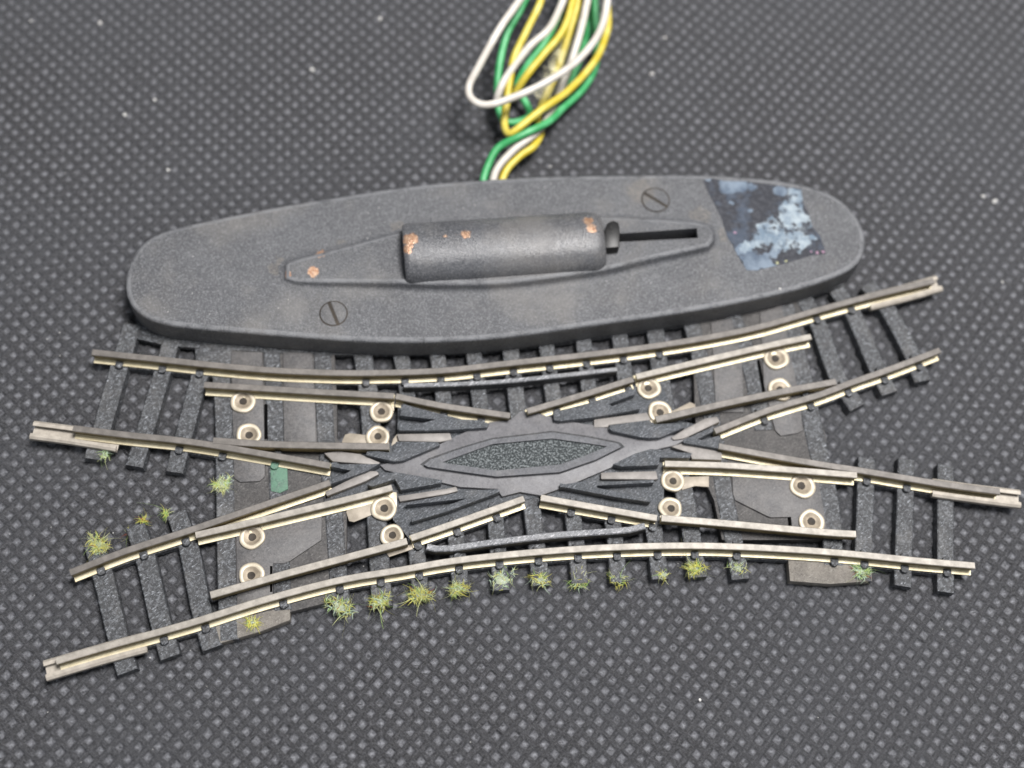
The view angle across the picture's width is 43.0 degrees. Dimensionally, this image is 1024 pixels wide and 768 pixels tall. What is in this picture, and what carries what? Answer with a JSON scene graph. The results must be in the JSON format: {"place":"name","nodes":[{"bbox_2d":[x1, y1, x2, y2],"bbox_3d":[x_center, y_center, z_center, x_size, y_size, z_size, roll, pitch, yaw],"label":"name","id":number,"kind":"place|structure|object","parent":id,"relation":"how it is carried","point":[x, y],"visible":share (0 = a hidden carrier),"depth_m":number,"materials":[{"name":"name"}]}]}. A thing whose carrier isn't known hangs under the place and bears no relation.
{"place":"outdoors","nodes":[
{"label":"outdoors","id":0,"kind":"place"},
{"bbox_2d":[0,0,1023,767],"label":"ground","id":1,"kind":"structure","parent":0,"point":[898,130],"depth_m":0.28,"materials":[{"name":"rubber"}]},
{"bbox_2d":[126,175,864,354],"bbox_3d":[-0.002,-0.027,0.278,0.158,0.015,0.039,-5,67,-5],"label":"point motor","id":2,"kind":"object","parent":1,"relation":"on","point":[474,266],"visible":1,"depth_m":0.27,"materials":[{"name":"plastic"}]},
{"bbox_2d":[9,17,1002,749],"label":"dust","id":3,"kind":"object","parent":1,"relation":"on","point":[549,167],"visible":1,"depth_m":0.30,"materials":[{"name":"grey"}]},
{"bbox_2d":[29,276,1020,681],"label":"railway track","id":4,"kind":"structure","parent":1,"relation":"on","point":[619,454],"depth_m":0.26,"materials":[{"name":"plastic"}]},
{"bbox_2d":[85,530,123,557],"bbox_3d":[-0.080,0.032,0.253,0.009,0.002,0.009,7,66,0],"label":"grass tuft","id":5,"kind":"object","parent":4,"relation":"on","point":[97,545],"visible":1,"depth_m":0.25,"materials":[{"name":"green plant"}]},
{"bbox_2d":[97,450,111,469],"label":"grass tuft","id":6,"kind":"object","parent":4,"relation":"on","point":[104,454],"visible":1,"depth_m":0.26,"materials":[{"name":"green plant"}]},
{"bbox_2d":[134,513,151,525],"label":"grass tuft","id":7,"kind":"object","parent":4,"relation":"on","point":[143,520],"visible":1,"depth_m":0.26,"materials":[{"name":"beige plant"}]},
{"bbox_2d":[145,503,178,522],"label":"grass tuft","id":8,"kind":"object","parent":4,"relation":"on","point":[165,514],"visible":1,"depth_m":0.26,"materials":[{"name":"green plant"}]},
{"bbox_2d":[209,473,235,492],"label":"grass tuft","id":9,"kind":"object","parent":4,"relation":"on","point":[221,484],"visible":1,"depth_m":0.26,"materials":[{"name":"green"}]},
{"bbox_2d":[239,600,262,632],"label":"grass tuft","id":10,"kind":"object","parent":4,"relation":"on","point":[251,621],"visible":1,"depth_m":0.25,"materials":[{"name":"beige plant"}]},
{"bbox_2d":[323,593,367,635],"bbox_3d":[-0.032,0.044,0.250,0.010,0.003,0.010,7,66,0],"label":"grass tuft","id":11,"kind":"object","parent":4,"relation":"on","point":[340,606],"visible":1,"depth_m":0.25,"materials":[{"name":"green"}]},
{"bbox_2d":[365,586,400,626],"bbox_3d":[-0.024,0.043,0.251,0.010,0.003,0.009,7,66,0],"label":"grass tuft","id":12,"kind":"object","parent":4,"relation":"on","point":[380,600],"visible":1,"depth_m":0.25,"materials":[{"name":"green"}]},
{"bbox_2d":[394,576,436,610],"bbox_3d":[-0.018,0.040,0.252,0.009,0.003,0.010,7,66,0],"label":"grass tuft","id":13,"kind":"object","parent":4,"relation":"on","point":[421,594],"visible":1,"depth_m":0.25,"materials":[{"name":"beige plant"}]},
{"bbox_2d":[442,574,472,599],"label":"grass tuft","id":14,"kind":"object","parent":4,"relation":"on","point":[457,587],"visible":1,"depth_m":0.25,"materials":[{"name":"green plant"}]},
{"bbox_2d":[482,565,517,590],"bbox_3d":[-0.002,0.038,0.255,0.007,0.001,0.007,7,66,0],"label":"grass tuft","id":15,"kind":"object","parent":4,"relation":"on","point":[500,578],"visible":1,"depth_m":0.26,"materials":[{"name":"green plant"}]},
{"bbox_2d":[525,569,550,591],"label":"grass tuft","id":16,"kind":"object","parent":4,"relation":"on","point":[541,580],"visible":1,"depth_m":0.26,"materials":[{"name":"green"}]},
{"bbox_2d":[559,570,596,591],"bbox_3d":[0.013,0.038,0.256,0.008,0.001,0.006,7,66,0],"label":"grass tuft","id":17,"kind":"object","parent":4,"relation":"on","point":[578,583],"visible":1,"depth_m":0.26,"materials":[{"name":"green plant"}]},
{"bbox_2d":[607,565,631,592],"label":"grass tuft","id":18,"kind":"object","parent":4,"relation":"on","point":[619,585],"visible":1,"depth_m":0.26,"materials":[{"name":"green"}]},
{"bbox_2d":[651,569,670,585],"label":"grass tuft","id":19,"kind":"object","parent":4,"relation":"on","point":[663,574],"visible":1,"depth_m":0.26,"materials":[{"name":"green"}]},
{"bbox_2d":[681,536,714,578],"bbox_3d":[0.037,0.035,0.258,0.008,0.003,0.010,7,66,0],"label":"grass tuft","id":20,"kind":"object","parent":4,"relation":"on","point":[693,567],"visible":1,"depth_m":0.26,"materials":[{"name":"beige"}]},
{"bbox_2d":[723,558,753,577],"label":"grass tuft","id":21,"kind":"object","parent":4,"relation":"on","point":[737,567],"visible":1,"depth_m":0.26,"materials":[{"name":"green plant"}]},
{"bbox_2d":[848,560,883,582],"bbox_3d":[0.070,0.037,0.259,0.008,0.003,0.007,7,66,0],"label":"grass tuft","id":22,"kind":"object","parent":4,"relation":"on","point":[860,570],"visible":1,"depth_m":0.26,"materials":[{"name":"green plant"}]},
{"bbox_2d":[465,0,610,179],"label":"wire","id":23,"kind":"object","parent":1,"relation":"on","point":[573,62],"visible":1,"depth_m":0.29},
{"bbox_2d":[479,0,599,180],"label":"wire","id":24,"kind":"object","parent":1,"relation":"on","point":[572,98],"visible":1,"depth_m":0.30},
{"bbox_2d":[499,0,611,178],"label":"wire","id":25,"kind":"object","parent":1,"relation":"on","point":[567,27],"visible":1,"depth_m":0.30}
]}

